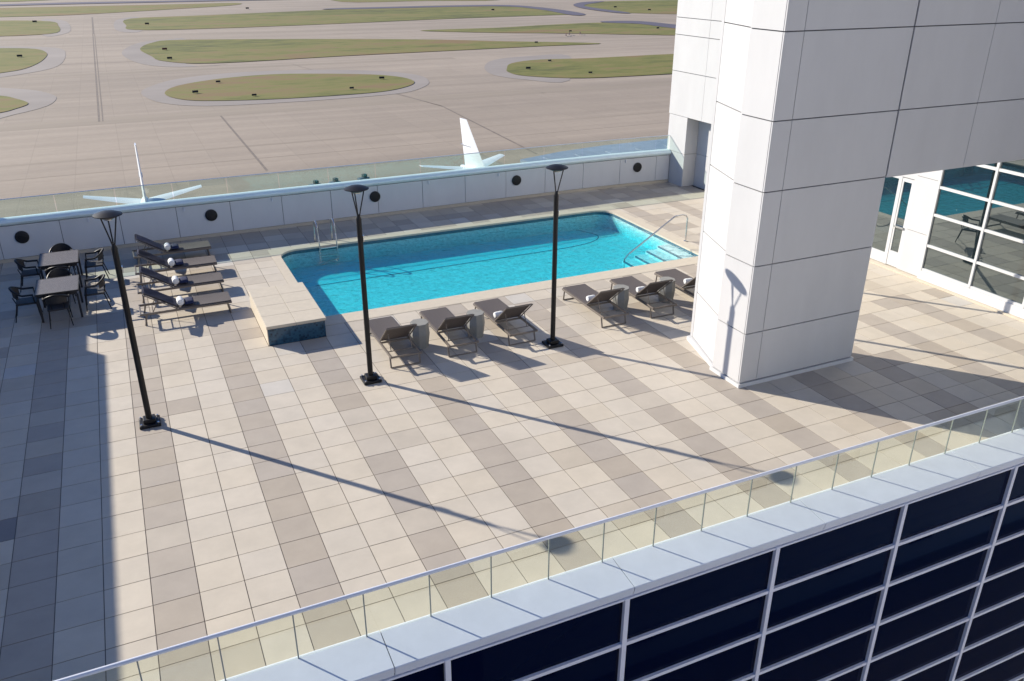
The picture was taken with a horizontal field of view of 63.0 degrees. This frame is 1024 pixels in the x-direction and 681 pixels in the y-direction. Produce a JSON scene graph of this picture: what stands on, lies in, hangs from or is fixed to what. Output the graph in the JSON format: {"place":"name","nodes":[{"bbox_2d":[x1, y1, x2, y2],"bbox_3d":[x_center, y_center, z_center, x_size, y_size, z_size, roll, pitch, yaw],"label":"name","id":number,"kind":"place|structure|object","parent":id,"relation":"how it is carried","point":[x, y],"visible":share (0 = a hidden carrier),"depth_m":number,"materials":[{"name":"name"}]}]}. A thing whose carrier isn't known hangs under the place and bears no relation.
{"place":"outdoors","nodes":[
{"label":"outdoors","id":0,"kind":"place"},
{"bbox_2d":[0,0,38,1],"bbox_3d":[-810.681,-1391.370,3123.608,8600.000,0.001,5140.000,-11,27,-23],"label":"grass","id":1,"kind":"structure","parent":0,"point":[16,0],"depth_m":728.61,"materials":[{"name":"green plant"}]},
{"bbox_2d":[0,0,675,27],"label":"road","id":2,"kind":"structure","parent":0,"point":[580,4],"depth_m":651.04,"materials":[{"name":"grey asphalt"}]},
{"bbox_2d":[0,0,676,217],"bbox_3d":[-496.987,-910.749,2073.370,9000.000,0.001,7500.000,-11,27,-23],"label":"ground","id":3,"kind":"structure","parent":0,"point":[464,72],"depth_m":199.41,"materials":[{"name":"concrete"}]},
{"bbox_2d":[83,143,201,203],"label":"airliner","id":4,"kind":"object","parent":3,"relation":"on","point":[162,197],"visible":0.12,"depth_m":106.91,"materials":[{"name":"white metal"}]},
{"bbox_2d":[0,17,571,117],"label":"taxiway shoulder","id":5,"kind":"object","parent":3,"relation":"on","point":[36,99],"visible":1,"depth_m":266.07},
{"bbox_2d":[61,17,536,170],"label":"taxiway marking","id":6,"kind":"object","parent":3,"relation":"on","point":[247,147],"visible":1,"depth_m":205.99,"materials":[{"name":"paint"}]},
{"bbox_2d":[309,180,320,184],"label":"tow tractor","id":7,"kind":"object","parent":3,"relation":"on","point":[315,182],"visible":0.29,"depth_m":135.72,"materials":[{"name":"grey"}]},
{"bbox_2d":[328,177,340,182],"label":"tow tractor","id":8,"kind":"object","parent":3,"relation":"on","point":[335,179],"visible":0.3,"depth_m":137.21,"materials":[{"name":"grey"}]},
{"bbox_2d":[0,19,675,180],"bbox_3d":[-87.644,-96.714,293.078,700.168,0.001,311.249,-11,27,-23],"label":"worn concrete","id":9,"kind":"object","parent":3,"relation":"on","point":[80,122],"visible":0.88,"depth_m":217.03,"materials":[{"name":"concrete"}]},
{"bbox_2d":[357,173,369,179],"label":"tow tractor","id":10,"kind":"object","parent":3,"relation":"on","point":[364,175],"visible":0.62,"depth_m":139.84,"materials":[{"name":"grey"}]},
{"bbox_2d":[419,118,504,169],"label":"airliner","id":11,"kind":"object","parent":3,"relation":"on","point":[474,160],"visible":0.14,"depth_m":123.72,"materials":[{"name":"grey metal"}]},
{"bbox_2d":[220,427,1023,680],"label":"hotel building","id":12,"kind":"structure","parent":3,"relation":"on","point":[913,571],"depth_m":13.14,"materials":[{"name":"grey"}]},
{"bbox_2d":[392,663,443,680],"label":"window pane","id":13,"kind":"structure","parent":12,"relation":"in","point":[435,673],"depth_m":10.50,"materials":[{"name":"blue glass"}]},
{"bbox_2d":[0,199,1023,680],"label":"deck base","id":14,"kind":"object","parent":12,"relation":"attached to","point":[340,487],"visible":0.12,"depth_m":14.34,"materials":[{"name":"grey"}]},
{"bbox_2d":[0,149,670,263],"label":"parapet wall","id":15,"kind":"structure","parent":14,"relation":"on","point":[29,237],"depth_m":27.72,"materials":[{"name":"grey"}]},
{"bbox_2d":[0,135,669,210],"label":"back glass railing","id":16,"kind":"object","parent":15,"relation":"on","point":[315,168],"visible":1,"depth_m":27.28,"materials":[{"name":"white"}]},
{"bbox_2d":[0,182,1023,680],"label":"pool deck","id":17,"kind":"structure","parent":14,"relation":"on","point":[936,326],"depth_m":15.44,"materials":[{"name":"tile"}]},
{"bbox_2d":[8,286,42,322],"bbox_3d":[-11.941,-0.952,20.489,0.584,0.838,0.611,-11,27,-24],"label":"dining chair","id":18,"kind":"object","parent":17,"relation":"on","point":[15,293],"visible":0.98,"depth_m":20.36,"materials":[{"name":"black metal"}]},
{"bbox_2d":[14,259,44,291],"bbox_3d":[-12.909,-1.804,22.347,0.584,0.838,0.611,-10,26,-21],"label":"dining chair","id":19,"kind":"object","parent":17,"relation":"on","point":[21,266],"visible":0.92,"depth_m":22.22,"materials":[{"name":"metal"}]},
{"bbox_2d":[42,292,73,328],"bbox_3d":[-10.959,-0.801,20.162,0.611,0.838,0.584,-12,27,-25],"label":"dining chair","id":20,"kind":"object","parent":17,"relation":"on","point":[57,302],"visible":1,"depth_m":19.97,"materials":[{"name":"black metal"}]},
{"bbox_2d":[34,275,83,322],"bbox_3d":[-11.261,-1.048,20.816,0.960,0.738,1.160,-11,27,-23],"label":"dining table","id":21,"kind":"object","parent":17,"relation":"on","point":[65,285],"visible":0.98,"depth_m":20.55,"materials":[{"name":"metal"}]},
{"bbox_2d":[45,265,73,294],"bbox_3d":[-11.917,-1.644,22.003,0.611,0.838,0.584,-12,27,-24],"label":"dining chair","id":22,"kind":"object","parent":17,"relation":"on","point":[48,270],"visible":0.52,"depth_m":21.69,"materials":[{"name":"black metal"}]},
{"bbox_2d":[38,249,82,287],"bbox_3d":[-12.227,-1.899,22.673,0.960,0.738,1.160,-11,27,-23],"label":"dining table","id":23,"kind":"object","parent":17,"relation":"on","point":[60,258],"visible":0.86,"depth_m":22.42,"materials":[{"name":"metal"}]},
{"bbox_2d":[46,268,75,303],"bbox_3d":[-11.578,-1.397,21.464,0.611,0.838,0.584,-11,27,-22],"label":"dining chair","id":24,"kind":"object","parent":17,"relation":"on","point":[57,272],"visible":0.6,"depth_m":21.50,"materials":[{"name":"black metal"}]},
{"bbox_2d":[49,243,75,274],"bbox_3d":[-12.545,-2.248,23.321,0.611,0.838,0.584,-11,27,-24],"label":"dining chair","id":25,"kind":"object","parent":17,"relation":"on","point":[58,247],"visible":0.52,"depth_m":23.36,"materials":[{"name":"black metal"}]},
{"bbox_2d":[84,248,109,282],"bbox_3d":[-11.490,-2.109,23.025,0.584,0.838,0.611,-10,27,-22],"label":"dining chair","id":26,"kind":"object","parent":17,"relation":"on","point":[95,263],"visible":1,"depth_m":22.94,"materials":[{"name":"black metal"}]},
{"bbox_2d":[84,274,111,311],"bbox_3d":[-10.525,-1.240,21.127,0.584,0.838,0.611,-11,27,-23],"label":"dining chair","id":27,"kind":"object","parent":17,"relation":"on","point":[90,291],"visible":1,"depth_m":21.03,"materials":[{"name":"black metal"}]},
{"bbox_2d":[92,210,160,429],"bbox_3d":[-6.910,-0.309,15.090,0.472,4.168,0.472,-11,27,-23],"label":"lamp post","id":28,"kind":"object","parent":17,"relation":"on","point":[148,420],"visible":1,"depth_m":15.05,"materials":[{"name":"black metal"}]},
{"bbox_2d":[132,239,210,264],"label":"sun lounger","id":29,"kind":"object","parent":17,"relation":"on","point":[194,246],"visible":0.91,"depth_m":24.53,"materials":[{"name":"brown"}]},
{"bbox_2d":[134,234,164,249],"bbox_3d":[-10.527,-2.856,24.227,0.730,0.444,0.540,-11,27,-23],"label":"draped towel","id":30,"kind":"object","parent":29,"relation":"on","point":[149,241],"visible":1,"depth_m":24.21,"materials":[{"name":"grey fabric"}]},
{"bbox_2d":[164,243,170,249],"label":"rolled towel","id":31,"kind":"object","parent":29,"relation":"on","point":[167,246],"visible":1,"depth_m":24.25,"materials":[{"name":"white fabric"}]},
{"bbox_2d":[170,243,178,249],"bbox_3d":[-9.884,-2.753,24.468,0.220,0.112,0.400,-11,27,-23],"label":"cushion","id":32,"kind":"object","parent":29,"relation":"on","point":[175,246],"visible":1,"depth_m":24.35,"materials":[{"name":"blue fabric"}]},
{"bbox_2d":[134,254,216,282],"bbox_3d":[-9.387,-2.201,23.288,2.130,0.787,0.712,-10,27,-22],"label":"sun lounger","id":33,"kind":"object","parent":17,"relation":"on","point":[199,261],"visible":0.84,"depth_m":23.26,"materials":[{"name":"grey fabric"}]},
{"bbox_2d":[137,248,167,265],"bbox_3d":[-9.911,-2.291,22.993,0.730,0.444,0.540,-10,27,-22],"label":"draped towel","id":34,"kind":"object","parent":33,"relation":"on","point":[152,256],"visible":1,"depth_m":22.98,"materials":[{"name":"grey fabric"}]},
{"bbox_2d":[168,258,174,265],"bbox_3d":[-9.433,-2.174,23.108,0.170,0.170,0.300,-11,27,-23],"label":"rolled towel","id":35,"kind":"object","parent":33,"relation":"on","point":[171,262],"visible":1,"depth_m":23.00,"materials":[{"name":"white fabric"}]},
{"bbox_2d":[174,259,183,265],"bbox_3d":[-9.260,-2.180,23.218,0.220,0.112,0.400,-11,27,-23],"label":"cushion","id":36,"kind":"object","parent":33,"relation":"on","point":[178,262],"visible":1,"depth_m":23.11,"materials":[{"name":"blue fabric"}]},
{"bbox_2d":[136,272,223,302],"bbox_3d":[-8.755,-1.612,22.002,2.130,0.787,0.712,-11,27,-23],"label":"sun lounger","id":37,"kind":"object","parent":17,"relation":"on","point":[205,279],"visible":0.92,"depth_m":21.99,"materials":[{"name":"grey fabric"}]},
{"bbox_2d":[139,266,171,283],"bbox_3d":[-9.274,-1.698,21.698,0.730,0.444,0.540,-11,27,-23],"label":"draped towel","id":38,"kind":"object","parent":37,"relation":"on","point":[147,271],"visible":1,"depth_m":21.69,"materials":[{"name":"grey fabric"}]},
{"bbox_2d":[172,276,178,283],"bbox_3d":[-8.800,-1.584,21.822,0.170,0.170,0.300,-11,27,-23],"label":"rolled towel","id":39,"kind":"object","parent":37,"relation":"on","point":[175,279],"visible":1,"depth_m":21.71,"materials":[{"name":"white fabric"}]},
{"bbox_2d":[179,276,188,283],"bbox_3d":[-8.627,-1.591,21.931,0.220,0.112,0.400,-11,27,-23],"label":"cushion","id":40,"kind":"object","parent":37,"relation":"on","point":[183,279],"visible":1,"depth_m":21.82,"materials":[{"name":"blue fabric"}]},
{"bbox_2d":[138,291,231,325],"bbox_3d":[-8.102,-1.004,20.674,2.130,0.787,0.712,-11,27,-23],"label":"sun lounger","id":41,"kind":"object","parent":17,"relation":"on","point":[212,299],"visible":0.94,"depth_m":20.64,"materials":[{"name":"grey fabric"}]},
{"bbox_2d":[141,286,176,304],"bbox_3d":[-8.621,-1.090,20.370,0.730,0.444,0.540,-11,27,-23],"label":"draped towel","id":42,"kind":"object","parent":41,"relation":"on","point":[157,294],"visible":1,"depth_m":20.36,"materials":[{"name":"grey fabric"}]},
{"bbox_2d":[176,296,183,305],"bbox_3d":[-8.147,-0.976,20.494,0.170,0.170,0.300,-11,27,-23],"label":"rolled towel","id":43,"kind":"object","parent":41,"relation":"on","point":[180,300],"visible":1,"depth_m":20.39,"materials":[{"name":"white fabric"}]},
{"bbox_2d":[184,297,193,304],"bbox_3d":[-7.974,-0.983,20.603,0.220,0.112,0.400,-11,27,-23],"label":"cushion","id":44,"kind":"object","parent":41,"relation":"on","point":[188,300],"visible":1,"depth_m":20.49,"materials":[{"name":"blue fabric"}]},
{"bbox_2d":[248,282,325,345],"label":"raised platform","id":45,"kind":"structure","parent":17,"relation":"on","point":[288,313],"depth_m":19.73,"materials":[{"name":"tile"}]},
{"bbox_2d":[313,218,338,262],"bbox_3d":[-5.810,-3.143,26.048,0.588,1.271,0.684,-11,27,-23],"label":"pool ladder","id":46,"kind":"object","parent":17,"relation":"on","point":[336,246],"visible":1,"depth_m":25.92,"materials":[{"name":"silver metal"}]},
{"bbox_2d":[344,184,381,384],"bbox_3d":[-2.971,-1.057,16.751,0.472,4.168,0.472,-11,27,-23],"label":"lamp post","id":47,"kind":"object","parent":17,"relation":"on","point":[370,377],"visible":1,"depth_m":16.73,"materials":[{"name":"black metal"}]},
{"bbox_2d":[369,316,421,367],"bbox_3d":[-2.728,-0.219,18.877,0.712,0.878,2.130,-11,27,-23],"label":"sun lounger","id":48,"kind":"object","parent":17,"relation":"on","point":[385,328],"visible":0.92,"depth_m":18.64,"materials":[{"name":"grey fabric"}]},
{"bbox_2d":[410,318,429,348],"bbox_3d":[-2.104,-0.149,19.074,0.416,0.595,0.416,-11,27,-23],"label":"side table","id":49,"kind":"object","parent":17,"relation":"on","point":[420,334],"visible":0.85,"depth_m":18.93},
{"bbox_2d":[419,307,478,356],"bbox_3d":[-1.493,-0.453,19.397,0.712,0.878,2.130,-10,27,-22],"label":"sun lounger","id":50,"kind":"object","parent":17,"relation":"on","point":[442,318],"visible":0.97,"depth_m":19.19,"materials":[{"name":"fabric"}]},
{"bbox_2d":[466,309,484,338],"bbox_3d":[-0.860,-0.386,19.599,0.416,0.595,0.416,-15,29,-30],"label":"side table","id":51,"kind":"object","parent":17,"relation":"on","point":[475,324],"visible":0.88,"depth_m":19.45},
{"bbox_2d":[267,206,698,325],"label":"swimming pool","id":52,"kind":"structure","parent":17,"relation":"in","point":[510,277],"depth_m":26.06,"materials":[{"name":"liquid"}]},
{"bbox_2d":[284,214,685,305],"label":"water","id":53,"kind":"structure","parent":52,"relation":"in","point":[495,250],"depth_m":25.85,"materials":[{"name":"teal liquid"}]},
{"bbox_2d":[624,214,687,267],"bbox_3d":[4.489,-3.080,25.907,2.313,1.523,0.117,-11,27,-23],"label":"pool handrail","id":54,"kind":"object","parent":52,"relation":"attached to","point":[685,240],"visible":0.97,"depth_m":25.77,"materials":[{"name":"silver metal"}]},
{"bbox_2d":[473,298,537,345],"bbox_3d":[-0.186,-0.701,19.948,0.712,0.878,2.130,-11,27,-23],"label":"sun lounger","id":55,"kind":"object","parent":17,"relation":"on","point":[490,307],"visible":0.98,"depth_m":19.75,"materials":[{"name":"grey fabric"}]},
{"bbox_2d":[493,311,502,317],"bbox_3d":[-0.323,-0.622,19.812,0.225,0.144,0.145,-13,28,-27],"label":"rolled towel","id":56,"kind":"object","parent":55,"relation":"on","point":[496,314],"visible":0.71,"depth_m":19.75,"materials":[{"name":"white fabric"}]},
{"bbox_2d":[542,164,567,348],"bbox_3d":[0.941,-1.800,18.401,0.472,4.168,0.472,-11,27,-23],"label":"lamp post","id":57,"kind":"object","parent":17,"relation":"on","point":[552,341],"visible":1,"depth_m":18.40,"materials":[{"name":"black metal"}]},
{"bbox_2d":[562,284,628,327],"bbox_3d":[2.065,-1.128,20.897,0.712,0.878,2.130,-11,27,-23],"label":"sun lounger","id":58,"kind":"object","parent":17,"relation":"on","point":[580,293],"visible":1,"depth_m":20.73,"materials":[{"name":"grey fabric"}]},
{"bbox_2d":[586,295,594,300],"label":"rolled towel","id":59,"kind":"object","parent":58,"relation":"on","point":[589,297],"visible":0.68,"depth_m":20.71,"materials":[{"name":"white fabric"}]},
{"bbox_2d":[612,284,628,311],"bbox_3d":[2.743,-1.069,21.118,0.416,0.595,0.416,-20,31,-37],"label":"side table","id":60,"kind":"object","parent":17,"relation":"on","point":[622,298],"visible":0.77,"depth_m":20.97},
{"bbox_2d":[610,276,676,317],"bbox_3d":[3.354,-1.373,21.441,0.712,0.878,2.130,-10,27,-22],"label":"sun lounger","id":61,"kind":"object","parent":17,"relation":"on","point":[633,284],"visible":0.92,"depth_m":21.22,"materials":[{"name":"grey fabric"}]},
{"bbox_2d":[636,286,644,291],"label":"rolled towel","id":62,"kind":"object","parent":61,"relation":"on","point":[638,289],"visible":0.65,"depth_m":21.27,"materials":[{"name":"white fabric"}]},
{"bbox_2d":[658,277,675,302],"bbox_3d":[4.005,-1.309,21.650,0.416,0.595,0.416,20,31,37],"label":"side table","id":63,"kind":"object","parent":17,"relation":"on","point":[669,289],"visible":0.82,"depth_m":21.51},
{"bbox_2d":[654,269,695,295],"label":"sun lounger","id":64,"kind":"object","parent":17,"relation":"on","point":[678,276],"visible":0.51,"depth_m":22.42,"materials":[{"name":"grey fabric"}]},
{"bbox_2d":[684,278,691,283],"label":"rolled towel","id":65,"kind":"object","parent":64,"relation":"on","point":[686,280],"visible":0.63,"depth_m":21.84,"materials":[{"name":"white fabric"}]},
{"bbox_2d":[687,0,1023,387],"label":"white tower","id":66,"kind":"structure","parent":17,"relation":"on","point":[828,116],"depth_m":16.47,"materials":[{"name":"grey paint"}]},
{"bbox_2d":[451,602,621,680],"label":"window pane","id":67,"kind":"structure","parent":12,"relation":"in","point":[525,655],"depth_m":11.23,"materials":[{"name":"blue glass"}]},
{"bbox_2d":[54,396,1023,680],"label":"glass railing","id":68,"kind":"object","parent":12,"relation":"on","point":[294,612],"visible":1,"depth_m":11.06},
{"bbox_2d":[531,648,618,680],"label":"window pane","id":69,"kind":"structure","parent":12,"relation":"in","point":[604,667],"depth_m":11.82,"materials":[{"name":"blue glass"}]},
{"bbox_2d":[624,595,765,680],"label":"window pane","id":70,"kind":"structure","parent":12,"relation":"in","point":[652,654],"depth_m":12.56,"materials":[{"name":"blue glass"}]},
{"bbox_2d":[627,551,772,638],"bbox_3d":[2.758,3.686,12.224,2.560,0.783,0.026,-11,27,-23],"label":"window pane","id":71,"kind":"structure","parent":12,"relation":"in","point":[656,609],"depth_m":12.20,"materials":[{"name":"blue glass"}]},
{"bbox_2d":[648,638,757,680],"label":"window pane","id":72,"kind":"structure","parent":12,"relation":"in","point":[736,662],"depth_m":13.13,"materials":[{"name":"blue glass"}]},
{"bbox_2d":[758,629,871,680],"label":"window pane","id":73,"kind":"structure","parent":12,"relation":"in","point":[818,665],"depth_m":14.41,"materials":[{"name":"blue glass"}]},
{"bbox_2d":[760,590,880,668],"bbox_3d":[5.150,4.794,13.948,2.560,0.805,0.026,-11,27,-23],"label":"window pane","id":74,"kind":"structure","parent":12,"relation":"in","point":[794,639],"depth_m":13.94,"materials":[{"name":"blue glass"}]},
{"bbox_2d":[767,549,890,628],"bbox_3d":[5.152,4.008,13.589,2.560,0.805,0.026,-11,27,-23],"label":"window pane","id":75,"kind":"structure","parent":12,"relation":"in","point":[788,603],"depth_m":13.58,"materials":[{"name":"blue glass"}]},
{"bbox_2d":[774,507,900,585],"bbox_3d":[5.154,3.231,13.234,2.560,0.783,0.026,-11,27,-23],"label":"window pane","id":76,"kind":"structure","parent":12,"relation":"in","point":[818,552],"depth_m":13.22,"materials":[{"name":"blue glass"}]},
{"bbox_2d":[667,0,1023,321],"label":"pool house","id":77,"kind":"structure","parent":12,"relation":"on","point":[958,232],"depth_m":22.69,"materials":[{"name":"grey paint"}]},
{"bbox_2d":[886,177,913,266],"bbox_3d":[10.957,-3.313,23.583,0.110,2.530,0.382,-11,27,-23],"label":"door","id":78,"kind":"structure","parent":77,"relation":"in","point":[907,183],"depth_m":23.57,"materials":[{"name":"white glass"}]},
{"bbox_2d":[923,247,972,283],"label":"window pane","id":79,"kind":"structure","parent":77,"relation":"in","point":[956,268],"depth_m":22.34,"materials":[{"name":"clear glass"}]},
{"bbox_2d":[928,217,980,259],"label":"window pane","id":80,"kind":"structure","parent":77,"relation":"in","point":[950,236],"depth_m":22.02,"materials":[{"name":"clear glass"}]},
{"bbox_2d":[935,189,987,227],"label":"window pane","id":81,"kind":"structure","parent":77,"relation":"in","point":[959,207],"depth_m":21.68,"materials":[{"name":"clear glass"}]},
{"bbox_2d":[941,166,995,198],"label":"window pane","id":82,"kind":"structure","parent":77,"relation":"in","point":[975,180],"depth_m":21.30,"materials":[{"name":"clear glass"}]},
{"bbox_2d":[985,163,996,166],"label":"window pane","id":83,"kind":"structure","parent":77,"relation":"in","point":[993,164],"depth_m":20.68,"materials":[{"name":"clear glass"}]},
{"bbox_2d":[971,264,1023,303],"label":"window pane","id":84,"kind":"structure","parent":77,"relation":"in","point":[1009,287],"depth_m":21.09,"materials":[{"name":"clear glass"}]},
{"bbox_2d":[977,232,1023,276],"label":"window pane","id":85,"kind":"structure","parent":77,"relation":"in","point":[996,251],"depth_m":20.86,"materials":[{"name":"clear glass"}]},
{"bbox_2d":[985,203,1023,239],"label":"window pane","id":86,"kind":"structure","parent":77,"relation":"in","point":[1008,221],"depth_m":20.63,"materials":[{"name":"clear glass"}]},
{"bbox_2d":[992,171,1023,207],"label":"window pane","id":87,"kind":"structure","parent":77,"relation":"in","point":[1009,189],"depth_m":20.40,"materials":[{"name":"clear glass"}]},
{"bbox_2d":[1000,159,1023,173],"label":"window pane","id":88,"kind":"structure","parent":77,"relation":"in","point":[1017,165],"depth_m":20.19,"materials":[{"name":"clear glass"}]},
{"bbox_2d":[830,666,862,680],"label":"window pane","id":89,"kind":"structure","parent":12,"relation":"in","point":[855,675],"depth_m":14.97,"materials":[{"name":"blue glass"}]},
{"bbox_2d":[866,622,965,680],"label":"window pane","id":90,"kind":"structure","parent":12,"relation":"in","point":[892,666],"depth_m":15.70,"materials":[{"name":"blue glass"}]},
{"bbox_2d":[871,587,975,657],"bbox_3d":[7.544,5.126,15.318,2.560,0.805,0.026,-11,27,-23],"label":"window pane","id":91,"kind":"structure","parent":12,"relation":"in","point":[904,629],"depth_m":15.32,"materials":[{"name":"blue glass"}]},
{"bbox_2d":[901,656,955,680],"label":"window pane","id":92,"kind":"structure","parent":12,"relation":"in","point":[941,671],"depth_m":16.30,"materials":[{"name":"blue glass"}]},
{"bbox_2d":[881,549,986,619],"bbox_3d":[7.546,4.340,14.958,2.560,0.805,0.026,-11,27,-23],"label":"window pane","id":93,"kind":"structure","parent":12,"relation":"in","point":[925,587],"depth_m":14.95,"materials":[{"name":"blue glass"}]},
{"bbox_2d":[890,510,998,580],"bbox_3d":[7.548,3.553,14.599,2.560,0.805,0.026,-11,27,-23],"label":"window pane","id":94,"kind":"structure","parent":12,"relation":"in","point":[916,555],"depth_m":14.59,"materials":[{"name":"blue glass"}]},
{"bbox_2d":[900,470,1010,539],"bbox_3d":[7.550,2.776,14.244,2.560,0.783,0.026,-11,27,-23],"label":"window pane","id":95,"kind":"structure","parent":12,"relation":"in","point":[949,506],"depth_m":14.24,"materials":[{"name":"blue glass"}]},
{"bbox_2d":[955,626,1023,679],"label":"window pane","id":96,"kind":"structure","parent":12,"relation":"in","point":[993,650],"depth_m":16.96,"materials":[{"name":"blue glass"}]},
{"bbox_2d":[964,652,1023,680],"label":"window pane","id":97,"kind":"structure","parent":12,"relation":"in","point":[1009,669],"depth_m":17.56,"materials":[{"name":"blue glass"}]},
{"bbox_2d":[965,597,1023,646],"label":"window pane","id":98,"kind":"structure","parent":12,"relation":"in","point":[990,623],"depth_m":16.54,"materials":[{"name":"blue glass"}]},
{"bbox_2d":[975,567,1023,612],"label":"window pane","id":99,"kind":"structure","parent":12,"relation":"in","point":[1002,588],"depth_m":16.12,"materials":[{"name":"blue glass"}]},
{"bbox_2d":[985,535,1023,577],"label":"window pane","id":100,"kind":"structure","parent":12,"relation":"in","point":[1008,554],"depth_m":15.70,"materials":[{"name":"blue glass"}]},
{"bbox_2d":[997,501,1023,539],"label":"window pane","id":101,"kind":"structure","parent":12,"relation":"in","point":[1013,519],"depth_m":15.29,"materials":[{"name":"blue glass"}]},
{"bbox_2d":[1008,465,1023,500],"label":"window pane","id":102,"kind":"structure","parent":12,"relation":"in","point":[1017,491],"depth_m":14.89,"materials":[{"name":"blue glass"}]},
{"bbox_2d":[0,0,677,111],"bbox_3d":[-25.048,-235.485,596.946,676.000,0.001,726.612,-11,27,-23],"label":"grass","id":103,"kind":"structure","parent":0,"point":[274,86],"depth_m":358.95,"materials":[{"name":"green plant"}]},
{"bbox_2d":[520,139,667,162],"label":"glass railing","id":104,"kind":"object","parent":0,"point":[630,147],"depth_m":144.66,"materials":[{"name":"clear glass"}]}
]}

